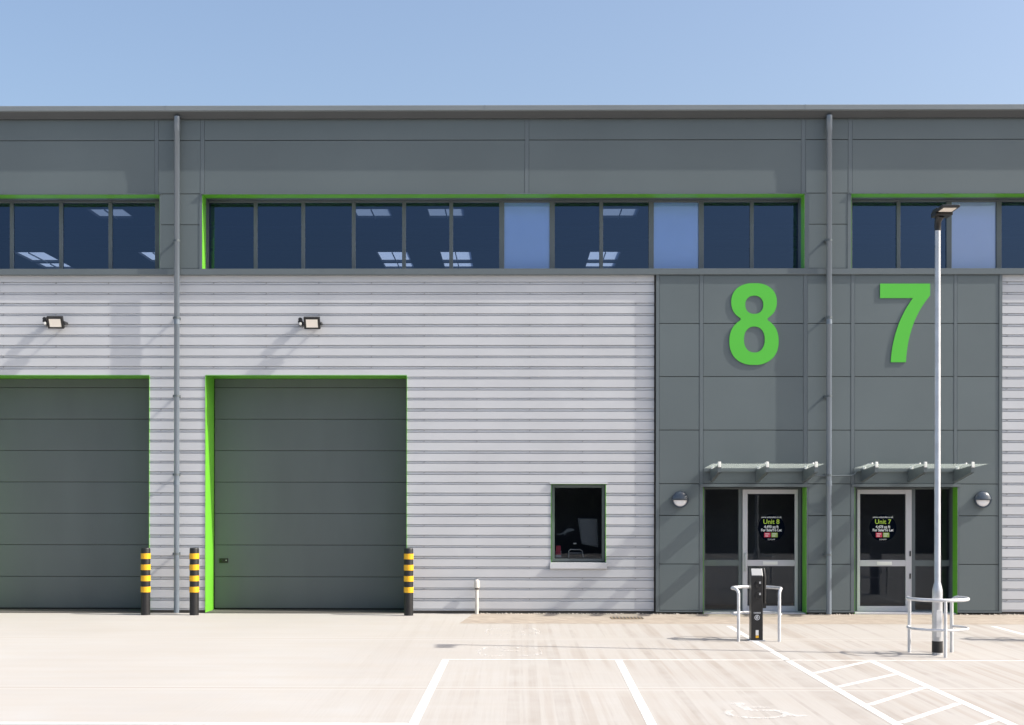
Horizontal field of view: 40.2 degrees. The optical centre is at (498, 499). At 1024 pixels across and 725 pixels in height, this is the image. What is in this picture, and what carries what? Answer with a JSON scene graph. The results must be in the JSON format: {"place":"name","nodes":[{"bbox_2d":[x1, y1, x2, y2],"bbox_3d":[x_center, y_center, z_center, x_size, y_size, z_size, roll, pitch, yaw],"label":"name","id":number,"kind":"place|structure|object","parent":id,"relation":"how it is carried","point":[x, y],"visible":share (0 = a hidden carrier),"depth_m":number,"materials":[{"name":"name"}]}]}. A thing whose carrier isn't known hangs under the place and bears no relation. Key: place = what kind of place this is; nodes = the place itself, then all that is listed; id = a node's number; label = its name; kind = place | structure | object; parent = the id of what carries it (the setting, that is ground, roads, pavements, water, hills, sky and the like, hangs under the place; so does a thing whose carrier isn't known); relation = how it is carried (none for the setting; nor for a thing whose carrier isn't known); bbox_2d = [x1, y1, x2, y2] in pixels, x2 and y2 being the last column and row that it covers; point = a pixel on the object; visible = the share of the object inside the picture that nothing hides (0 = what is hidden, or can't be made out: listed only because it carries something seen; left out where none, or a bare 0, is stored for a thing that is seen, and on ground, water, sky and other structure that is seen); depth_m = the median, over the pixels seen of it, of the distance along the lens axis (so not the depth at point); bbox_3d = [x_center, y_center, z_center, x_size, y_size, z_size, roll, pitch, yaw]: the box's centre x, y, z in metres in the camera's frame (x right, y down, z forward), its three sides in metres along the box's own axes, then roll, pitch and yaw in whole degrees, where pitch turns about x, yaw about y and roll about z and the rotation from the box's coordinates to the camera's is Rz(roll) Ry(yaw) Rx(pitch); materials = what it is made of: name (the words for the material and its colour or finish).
{"place":"outdoors","nodes":[
{"label":"outdoors","id":0,"kind":"place"},
{"bbox_2d":[0,613,1023,724],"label":"ground","id":1,"kind":"structure","parent":0,"point":[239,667],"depth_m":17.39,"materials":[{"name":"concrete"}]},
{"bbox_2d":[141,548,150,614],"bbox_3d":[-6.526,1.503,25.860,0.180,1.240,0.180,0,0,1],"label":"bollard","id":2,"kind":"object","parent":1,"relation":"on","point":[145,578],"visible":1,"depth_m":25.79,"materials":[{"name":"black metal"}]},
{"bbox_2d":[189,548,198,614],"bbox_3d":[-5.627,1.504,25.851,0.180,1.240,0.180,0,0,1],"label":"bollard","id":3,"kind":"object","parent":1,"relation":"on","point":[194,578],"visible":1,"depth_m":25.78,"materials":[{"name":"black metal"}]},
{"bbox_2d":[404,548,413,615],"bbox_3d":[-1.665,1.508,25.809,0.180,1.240,0.180,0,0,1],"label":"bollard","id":4,"kind":"object","parent":1,"relation":"on","point":[408,579],"visible":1,"depth_m":25.73,"materials":[{"name":"black metal"}]},
{"bbox_2d":[0,104,1023,613],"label":"industrial building","id":5,"kind":"structure","parent":1,"relation":"on","point":[504,366],"depth_m":26.24,"materials":[{"name":"silver metal"}]},
{"bbox_2d":[42,316,67,328],"bbox_3d":[-8.326,-3.314,26.177,0.450,0.228,0.279,0,0,1],"label":"floodlight","id":6,"kind":"object","parent":5,"relation":"attached to","point":[54,322],"visible":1,"depth_m":26.10,"materials":[{"name":"black plastic"}]},
{"bbox_2d":[0,379,148,608],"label":"sectional door","id":7,"kind":"structure","parent":5,"relation":"in","point":[74,453],"depth_m":27.06,"materials":[{"name":"paint"}]},
{"bbox_2d":[0,201,158,268],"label":"strip window","id":8,"kind":"structure","parent":5,"relation":"in","point":[33,234],"depth_m":26.78,"materials":[{"name":"glass"}]},
{"bbox_2d":[298,317,322,328],"bbox_3d":[-3.534,-3.298,26.127,0.450,0.228,0.279,0,0,1],"label":"floodlight","id":9,"kind":"object","parent":5,"relation":"attached to","point":[311,323],"visible":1,"depth_m":26.04,"materials":[{"name":"black plastic"}]},
{"bbox_2d":[215,379,406,609],"bbox_3d":[-3.612,-0.110,27.017,3.758,4.463,0.105,0,0,1],"label":"sectional door","id":10,"kind":"structure","parent":5,"relation":"in","point":[311,474],"depth_m":27.01,"materials":[{"name":"paint"}]},
{"bbox_2d":[208,200,798,268],"bbox_3d":[0.076,-5.018,26.700,11.292,1.384,0.082,0,0,1],"label":"strip window","id":11,"kind":"structure","parent":5,"relation":"in","point":[332,234],"depth_m":26.70,"materials":[{"name":"glass"}]},
{"bbox_2d":[557,528,573,534],"bbox_3d":[1.265,0.607,26.664,0.370,0.140,0.012,0,0,1],"label":"paper sheet","id":12,"kind":"object","parent":5,"relation":"hanging from","point":[567,530],"visible":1,"depth_m":26.66,"materials":[{"name":"grey paint"}]},
{"bbox_2d":[550,482,607,568],"bbox_3d":[1.489,0.483,26.277,1.084,1.625,0.217,0,0,1],"label":"small window","id":13,"kind":"structure","parent":5,"relation":"in","point":[582,563],"depth_m":26.32,"materials":[{"name":"paint"}]},
{"bbox_2d":[672,491,688,507],"bbox_3d":[3.376,-0.009,26.078,0.316,0.316,0.115,0,0,1],"label":"wall light","id":14,"kind":"object","parent":5,"relation":"attached to","point":[680,499],"visible":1,"depth_m":26.06,"materials":[{"name":"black plastic"}]},
{"bbox_2d":[729,283,778,364],"bbox_3d":[4.755,-3.281,26.110,0.917,1.522,0.016,0,0,1],"label":"number sign","id":15,"kind":"object","parent":5,"relation":"attached to","point":[740,352],"visible":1,"depth_m":26.10,"materials":[{"name":"green plastic"}]},
{"bbox_2d":[742,489,797,610],"bbox_3d":[5.138,0.952,26.517,1.046,2.307,0.131,0,0,1],"label":"entrance door","id":16,"kind":"structure","parent":5,"relation":"in","point":[745,562],"depth_m":26.53,"materials":[{"name":"silver metal"}]},
{"bbox_2d":[758,515,784,540],"bbox_3d":[5.165,0.531,26.553,0.509,0.509,0.006,0,0,1],"label":"poster","id":17,"kind":"object","parent":5,"relation":"attached to","point":[771,527],"visible":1,"depth_m":26.55,"materials":[{"name":"black paper"}]},
{"bbox_2d":[869,515,895,540],"bbox_3d":[7.276,0.530,26.531,0.509,0.509,0.006,0,0,1],"label":"poster","id":18,"kind":"object","parent":5,"relation":"attached to","point":[882,527],"visible":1,"depth_m":26.53,"materials":[{"name":"black paper"}]},
{"bbox_2d":[857,489,911,610],"bbox_3d":[7.297,0.955,26.522,1.029,2.307,0.075,0,0,1],"label":"entrance door","id":19,"kind":"structure","parent":5,"relation":"in","point":[907,562],"depth_m":26.50,"materials":[{"name":"silver metal"}]},
{"bbox_2d":[880,284,929,361],"bbox_3d":[7.562,-3.298,26.080,0.928,1.462,0.016,0,0,1],"label":"number sign","id":20,"kind":"object","parent":5,"relation":"attached to","point":[919,294],"visible":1,"depth_m":26.07,"materials":[{"name":"green plastic"}]},
{"bbox_2d":[851,200,1023,267],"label":"strip window","id":21,"kind":"structure","parent":5,"relation":"in","point":[884,233],"depth_m":26.61,"materials":[{"name":"glass"}]},
{"bbox_2d":[974,491,991,507],"bbox_3d":[8.999,-0.009,26.019,0.316,0.316,0.115,0,0,1],"label":"wall light","id":22,"kind":"object","parent":5,"relation":"attached to","point":[982,499],"visible":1,"depth_m":26.00,"materials":[{"name":"black plastic"}]},
{"bbox_2d":[0,626,1023,724],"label":"parking lines","id":23,"kind":"object","parent":1,"relation":"on","point":[431,687],"visible":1,"depth_m":14.63,"materials":[{"name":"white paint"}]},
{"bbox_2d":[442,659,1023,660],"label":"parking line marking","id":24,"kind":"object","parent":1,"relation":"on","point":[639,659],"visible":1,"depth_m":18.67,"materials":[{"name":"white paint"}]},
{"bbox_2d":[747,568,765,640],"bbox_3d":[3.928,1.584,21.291,0.276,1.100,0.263,0,0,1],"label":"charging post","id":25,"kind":"object","parent":1,"relation":"on","point":[757,590],"visible":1,"depth_m":21.20,"materials":[{"name":"black plastic"}]},
{"bbox_2d":[731,585,782,641],"bbox_3d":[3.921,1.727,21.399,0.777,0.814,0.613,0,0,1],"label":"guard rail","id":26,"kind":"object","parent":1,"relation":"on","point":[738,611],"visible":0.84,"depth_m":21.11,"materials":[{"name":"metal"}]},
{"bbox_2d":[725,703,801,717],"bbox_3d":[2.516,2.130,14.147,0.715,0.002,1.080,0,0,-25],"label":"wheelchair symbol","id":27,"kind":"object","parent":1,"relation":"on","point":[783,713],"visible":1,"depth_m":14.03,"materials":[{"name":"white paint"}]},
{"bbox_2d":[813,661,998,724],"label":"hatch lines","id":28,"kind":"object","parent":1,"relation":"on","point":[923,714],"visible":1,"depth_m":15.04,"materials":[{"name":"white paint"}]},
{"bbox_2d":[906,596,969,657],"bbox_3d":[6.067,1.737,19.310,0.848,0.799,0.731,0,0,1],"label":"guard rail","id":29,"kind":"object","parent":1,"relation":"on","point":[951,630],"visible":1,"depth_m":19.12,"materials":[{"name":"metal"}]},
{"bbox_2d":[931,205,959,654],"bbox_3d":[6.094,-0.935,19.145,0.244,6.143,0.554,0,0,1],"label":"street lamp","id":30,"kind":"object","parent":1,"relation":"on","point":[940,213],"visible":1,"depth_m":19.31,"materials":[{"name":"metal"}]},
{"bbox_2d":[936,610,941,636],"bbox_3d":[6.057,1.702,19.274,0.070,0.370,0.009,0,0,1],"label":"service door","id":31,"kind":"structure","parent":30,"relation":"in","point":[938,612],"depth_m":19.27,"materials":[{"name":"metal"}]},
{"bbox_2d":[0,0,1023,105],"label":"sky","id":32,"kind":"structure","parent":0,"point":[53,52],"materials":[{"name":"blue"}]},
{"bbox_2d":[461,613,1023,624],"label":"pavement","id":33,"kind":"structure","parent":0,"point":[532,618],"depth_m":25.04,"materials":[{"name":"beige concrete"}]},
{"bbox_2d":[474,579,479,613],"bbox_3d":[-0.419,1.807,26.126,0.109,0.645,0.100,0,0,1],"label":"vent pipe","id":34,"kind":"object","parent":33,"relation":"on","point":[476,584],"visible":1,"depth_m":26.09,"materials":[{"name":"plastic"}]},
{"bbox_2d":[611,617,643,618],"bbox_3d":[2.306,2.123,25.230,0.574,0.012,0.440,0,0,1],"label":"drain cover","id":35,"kind":"object","parent":33,"relation":"on","point":[627,618],"visible":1,"depth_m":25.10,"materials":[{"name":"metal"}]},
{"bbox_2d":[480,613,1018,614],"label":"gravel","id":36,"kind":"structure","parent":33,"relation":"on","point":[697,613],"depth_m":26.10,"materials":[{"name":"beige gravel"}]},
{"bbox_3d":[1.470,0.956,26.706,0.294,0.278,0.024,0,0,1],"label":"metal stand","id":37,"kind":"object","parent":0,"visible":0},
{"bbox_2d":[578,518,598,546],"bbox_3d":[1.700,0.623,26.707,0.401,0.558,0.033,0,0,1],"label":"computer monitor","id":38,"kind":"object","parent":37,"relation":"on","point":[588,528],"visible":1,"depth_m":26.71,"materials":[{"name":"grey paint"}]},
{"bbox_3d":[1.489,1.657,26.856,1.827,0.934,0.400,0,0,1],"label":"worktop","id":39,"kind":"object","parent":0,"visible":0},
{"bbox_2d":[555,546,560,556],"bbox_3d":[1.130,0.981,26.695,0.111,0.220,0.090,0,0,1],"label":"storage box","id":40,"kind":"object","parent":39,"relation":"on","point":[558,552],"visible":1,"depth_m":26.65,"materials":[{"name":"red plastic"}]}
]}

